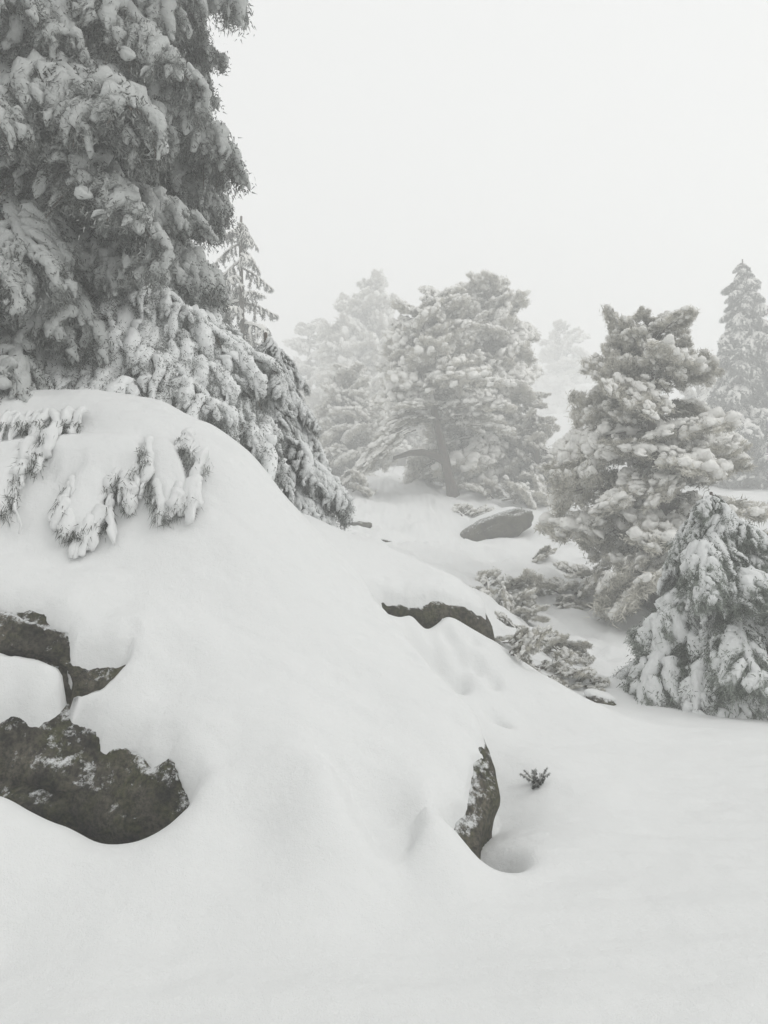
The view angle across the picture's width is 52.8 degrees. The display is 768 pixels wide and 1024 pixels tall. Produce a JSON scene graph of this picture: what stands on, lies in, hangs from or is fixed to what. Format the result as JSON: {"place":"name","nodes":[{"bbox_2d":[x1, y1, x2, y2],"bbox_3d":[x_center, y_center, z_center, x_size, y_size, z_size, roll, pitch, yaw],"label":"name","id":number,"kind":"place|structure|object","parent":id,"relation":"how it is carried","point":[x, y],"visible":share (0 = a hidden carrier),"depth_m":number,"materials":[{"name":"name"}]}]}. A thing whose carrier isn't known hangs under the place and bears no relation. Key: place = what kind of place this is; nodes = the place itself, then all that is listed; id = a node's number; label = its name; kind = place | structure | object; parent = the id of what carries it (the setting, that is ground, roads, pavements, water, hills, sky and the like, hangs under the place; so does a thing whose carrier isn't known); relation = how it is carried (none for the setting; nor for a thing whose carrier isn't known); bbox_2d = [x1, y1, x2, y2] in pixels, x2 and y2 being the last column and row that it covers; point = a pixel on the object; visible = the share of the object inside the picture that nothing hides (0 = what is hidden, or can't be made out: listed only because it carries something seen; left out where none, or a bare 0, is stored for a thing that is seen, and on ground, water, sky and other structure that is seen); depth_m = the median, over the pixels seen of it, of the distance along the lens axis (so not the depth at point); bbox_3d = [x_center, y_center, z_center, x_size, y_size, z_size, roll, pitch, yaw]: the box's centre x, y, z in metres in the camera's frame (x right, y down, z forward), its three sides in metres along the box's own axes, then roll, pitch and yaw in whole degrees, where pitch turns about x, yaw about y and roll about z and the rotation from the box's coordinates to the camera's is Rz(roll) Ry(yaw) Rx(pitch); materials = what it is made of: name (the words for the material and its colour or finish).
{"place":"outdoors","nodes":[
{"label":"outdoors","id":0,"kind":"place"},
{"bbox_2d":[0,413,767,1023],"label":"snow ground","id":1,"kind":"structure","parent":0,"point":[616,873],"depth_m":3.01,"materials":[{"name":"white snow"}]},
{"bbox_2d":[0,0,334,494],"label":"fir tree","id":2,"kind":"object","parent":1,"relation":"on","point":[122,165],"visible":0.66,"depth_m":5.97,"materials":[{"name":"grey plant"}]},
{"bbox_2d":[214,216,278,347],"bbox_3d":[-3.814,-4.054,20.591,2.692,7.665,3.172,0,0,0],"label":"fir tree","id":3,"kind":"object","parent":1,"relation":"on","point":[240,294],"visible":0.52,"depth_m":20.54,"materials":[{"name":"grey plant"}]},
{"bbox_2d":[0,389,499,859],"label":"boulder","id":4,"kind":"object","parent":1,"relation":"on","point":[151,678],"visible":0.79,"depth_m":3.96,"materials":[{"name":"stone"}]},
{"bbox_2d":[0,405,213,558],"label":"fir branch","id":5,"kind":"object","parent":4,"relation":"on","point":[186,500],"visible":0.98,"depth_m":4.60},
{"bbox_2d":[255,332,355,530],"bbox_3d":[-1.029,-0.503,6.898,1.594,2.205,1.515,0,0,0],"label":"fir tree","id":6,"kind":"object","parent":1,"relation":"on","point":[321,493],"visible":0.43,"depth_m":6.70,"materials":[{"name":"grey plant"}]},
{"bbox_2d":[282,318,330,434],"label":"pine tree","id":7,"kind":"object","parent":1,"relation":"on","point":[303,346],"visible":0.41,"depth_m":71.88,"materials":[{"name":"grey plant"}]},
{"bbox_2d":[313,362,399,477],"bbox_3d":[-1.829,-3.956,36.659,4.406,6.532,4.772,0,0,40],"label":"pine tree","id":8,"kind":"object","parent":1,"relation":"on","point":[344,444],"visible":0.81,"depth_m":36.00,"materials":[{"name":"grey plant"}]},
{"bbox_2d":[341,470,377,497],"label":"shrub","id":9,"kind":"object","parent":1,"relation":"on","point":[359,477],"visible":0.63,"depth_m":25.50,"materials":[{"name":"grey plant"}]},
{"bbox_2d":[350,518,371,527],"bbox_3d":[-0.621,0.317,19.768,0.653,0.302,0.651,3,0,0],"label":"rock","id":10,"kind":"object","parent":1,"relation":"on","point":[367,523],"visible":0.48,"depth_m":19.54,"materials":[{"name":"stone"}]},
{"bbox_2d":[302,268,428,438],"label":"pine tree","id":11,"kind":"object","parent":1,"relation":"on","point":[353,334],"visible":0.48,"depth_m":60.12,"materials":[{"name":"grey plant"}]},
{"bbox_2d":[380,538,393,541],"bbox_3d":[0.082,0.608,16.252,0.340,0.082,0.274,11,0,0],"label":"rock","id":12,"kind":"object","parent":1,"relation":"on","point":[386,540],"visible":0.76,"depth_m":16.18,"materials":[{"name":"stone"}]},
{"bbox_2d":[363,330,427,465],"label":"pine tree","id":13,"kind":"object","parent":1,"relation":"on","point":[409,442],"visible":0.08,"depth_m":52.08,"materials":[{"name":"grey plant"}]},
{"bbox_2d":[302,513,494,640],"bbox_3d":[-0.308,1.082,6.432,2.684,2.209,2.723,0,0,0],"label":"boulder","id":14,"kind":"object","parent":1,"relation":"on","point":[421,593],"visible":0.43,"depth_m":5.80,"materials":[{"name":"stone"}]},
{"bbox_2d":[339,285,520,497],"bbox_3d":[1.337,-4.452,27.902,6.682,8.099,5.299,0,0,0],"label":"pine tree","id":15,"kind":"object","parent":1,"relation":"on","point":[424,365],"visible":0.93,"depth_m":27.15,"materials":[{"name":"grey plant"}]},
{"bbox_2d":[452,503,494,516],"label":"shrub","id":16,"kind":"object","parent":1,"relation":"on","point":[460,508],"visible":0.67,"depth_m":24.07,"materials":[{"name":"grey plant"}]},
{"bbox_2d":[398,269,550,489],"bbox_3d":[3.642,-4.982,30.601,5.453,9.535,6.174,0,0,22],"label":"pine tree","id":17,"kind":"object","parent":1,"relation":"on","point":[499,335],"visible":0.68,"depth_m":29.97,"materials":[{"name":"grey plant"}]},
{"bbox_2d":[458,478,497,491],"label":"shrub","id":18,"kind":"object","parent":1,"relation":"on","point":[488,482],"visible":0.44,"depth_m":27.32,"materials":[{"name":"grey plant"}]},
{"bbox_2d":[460,506,533,541],"bbox_3d":[3.092,0.605,22.975,2.833,1.082,2.447,-24,0,0],"label":"rock","id":19,"kind":"object","parent":1,"relation":"on","point":[511,522],"visible":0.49,"depth_m":21.98,"materials":[{"name":"stone"}]},
{"bbox_2d":[470,566,544,601],"bbox_3d":[1.969,1.165,12.576,1.383,0.621,1.161,0,0,27],"label":"shrub","id":20,"kind":"object","parent":1,"relation":"on","point":[529,577],"visible":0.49,"depth_m":12.41,"materials":[{"name":"grey plant"}]},
{"bbox_2d":[466,474,549,509],"bbox_3d":[4.518,-0.604,27.372,3.187,1.382,3.109,0,0,34],"label":"shrub","id":21,"kind":"object","parent":1,"relation":"on","point":[520,492],"visible":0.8,"depth_m":26.50,"materials":[{"name":"grey plant"}]},
{"bbox_2d":[494,610,525,629],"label":"shrub","id":22,"kind":"object","parent":1,"relation":"on","point":[505,618],"visible":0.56,"depth_m":10.06,"materials":[{"name":"grey plant"}]},
{"bbox_2d":[480,586,540,611],"bbox_3d":[1.907,1.367,11.782,0.844,0.513,0.855,0,0,-43],"label":"shrub","id":23,"kind":"object","parent":1,"relation":"on","point":[511,604],"visible":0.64,"depth_m":11.70,"materials":[{"name":"grey plant"}]},
{"bbox_2d":[495,627,540,652],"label":"shrub","id":24,"kind":"object","parent":1,"relation":"on","point":[524,630],"visible":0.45,"depth_m":7.90,"materials":[{"name":"grey plant"}]},
{"bbox_2d":[497,625,554,661],"bbox_3d":[0.905,0.976,5.779,0.685,0.340,0.505,0,0,0],"label":"shrub","id":25,"kind":"object","parent":1,"relation":"on","point":[532,637],"visible":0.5,"depth_m":5.63,"materials":[{"name":"grey plant"}]},
{"bbox_2d":[509,604,550,624],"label":"shrub","id":26,"kind":"object","parent":1,"relation":"on","point":[530,613],"visible":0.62,"depth_m":11.15,"materials":[{"name":"grey plant"}]},
{"bbox_2d":[507,474,555,490],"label":"shrub","id":27,"kind":"object","parent":1,"relation":"on","point":[512,477],"visible":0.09,"depth_m":30.15,"materials":[{"name":"grey plant"}]},
{"bbox_2d":[519,767,550,788],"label":"seedling","id":28,"kind":"object","parent":1,"relation":"on","point":[535,781],"visible":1,"depth_m":4.23,"materials":[{"name":"grey plant"}]},
{"bbox_2d":[500,391,572,494],"bbox_3d":[5.997,-2.455,29.434,3.287,4.431,3.857,0,0,0],"label":"pine tree","id":29,"kind":"object","parent":1,"relation":"on","point":[546,425],"visible":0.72,"depth_m":29.26,"materials":[{"name":"grey plant"}]},
{"bbox_2d":[531,544,556,562],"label":"shrub","id":30,"kind":"object","parent":1,"relation":"on","point":[541,554],"visible":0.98,"depth_m":16.65,"materials":[{"name":"grey plant"}]},
{"bbox_2d":[514,645,579,674],"bbox_3d":[1.495,1.455,7.390,0.730,0.342,0.440,0,0,-35],"label":"shrub","id":31,"kind":"object","parent":1,"relation":"on","point":[570,656],"visible":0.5,"depth_m":7.41,"materials":[{"name":"grey plant"}]},
{"bbox_2d":[504,573,596,609],"bbox_3d":[2.658,1.473,13.499,1.884,0.789,1.513,0,0,-20],"label":"shrub","id":32,"kind":"object","parent":1,"relation":"on","point":[569,599],"visible":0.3,"depth_m":13.13,"materials":[{"name":"grey plant"}]},
{"bbox_2d":[543,630,560,638],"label":"shrub","id":33,"kind":"object","parent":1,"relation":"on","point":[553,634],"visible":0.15,"depth_m":10.11,"materials":[{"name":"grey plant"}]},
{"bbox_2d":[532,319,597,415],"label":"pine tree","id":34,"kind":"object","parent":1,"relation":"on","point":[555,358],"visible":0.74,"depth_m":128.04,"materials":[{"name":"white plant"}]},
{"bbox_2d":[539,633,592,655],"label":"shrub","id":35,"kind":"object","parent":1,"relation":"on","point":[558,641],"visible":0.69,"depth_m":8.85,"materials":[{"name":"grey plant"}]},
{"bbox_2d":[529,566,603,599],"bbox_3d":[3.084,1.247,13.689,1.335,0.731,1.733,0,0,0],"label":"shrub","id":36,"kind":"object","parent":1,"relation":"on","point":[553,584],"visible":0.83,"depth_m":13.23,"materials":[{"name":"grey plant"}]},
{"bbox_2d":[548,662,596,687],"bbox_3d":[1.623,1.536,7.251,0.688,0.217,0.809,0,0,35],"label":"shrub","id":37,"kind":"object","parent":1,"relation":"on","point":[583,671],"visible":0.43,"depth_m":7.15,"materials":[{"name":"grey plant"}]},
{"bbox_2d":[557,579,596,596],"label":"shrub","id":38,"kind":"object","parent":1,"relation":"on","point":[572,585],"visible":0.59,"depth_m":13.35,"materials":[{"name":"grey plant"}]},
{"bbox_2d":[565,651,595,666],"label":"shrub","id":39,"kind":"object","parent":1,"relation":"on","point":[586,660],"visible":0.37,"depth_m":8.84,"materials":[{"name":"grey plant"}]},
{"bbox_2d":[553,561,611,579],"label":"shrub","id":40,"kind":"object","parent":1,"relation":"on","point":[580,571],"visible":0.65,"depth_m":15.49,"materials":[{"name":"grey plant"}]},
{"bbox_2d":[569,675,611,691],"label":"shrub","id":41,"kind":"object","parent":1,"relation":"on","point":[600,685],"visible":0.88,"depth_m":7.23,"materials":[{"name":"grey plant"}]},
{"bbox_2d":[584,688,615,705],"bbox_3d":[1.884,1.626,6.734,0.278,0.123,0.272,14,0,0],"label":"rock","id":42,"kind":"object","parent":1,"relation":"on","point":[597,696],"visible":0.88,"depth_m":6.67,"materials":[{"name":"stone"}]},
{"bbox_2d":[533,303,767,627],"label":"pine tree","id":43,"kind":"object","parent":1,"relation":"on","point":[632,520],"visible":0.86,"depth_m":12.80,"materials":[{"name":"grey plant"}]},
{"bbox_2d":[607,492,767,719],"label":"fir tree","id":44,"kind":"object","parent":1,"relation":"on","point":[699,639],"visible":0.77,"depth_m":6.93,"materials":[{"name":"grey plant"}]},
{"bbox_2d":[668,378,717,420],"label":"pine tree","id":45,"kind":"object","parent":1,"relation":"on","point":[698,394],"visible":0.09,"depth_m":52.31,"materials":[{"name":"grey plant"}]},
{"bbox_2d":[685,259,767,489],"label":"fir tree","id":46,"kind":"object","parent":1,"relation":"on","point":[741,387],"visible":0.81,"depth_m":33.93,"materials":[{"name":"grey plant"}]},
{"bbox_2d":[184,0,767,414],"label":"sky","id":47,"kind":"structure","parent":0,"point":[585,154],"materials":[{"name":"white"}]}
]}

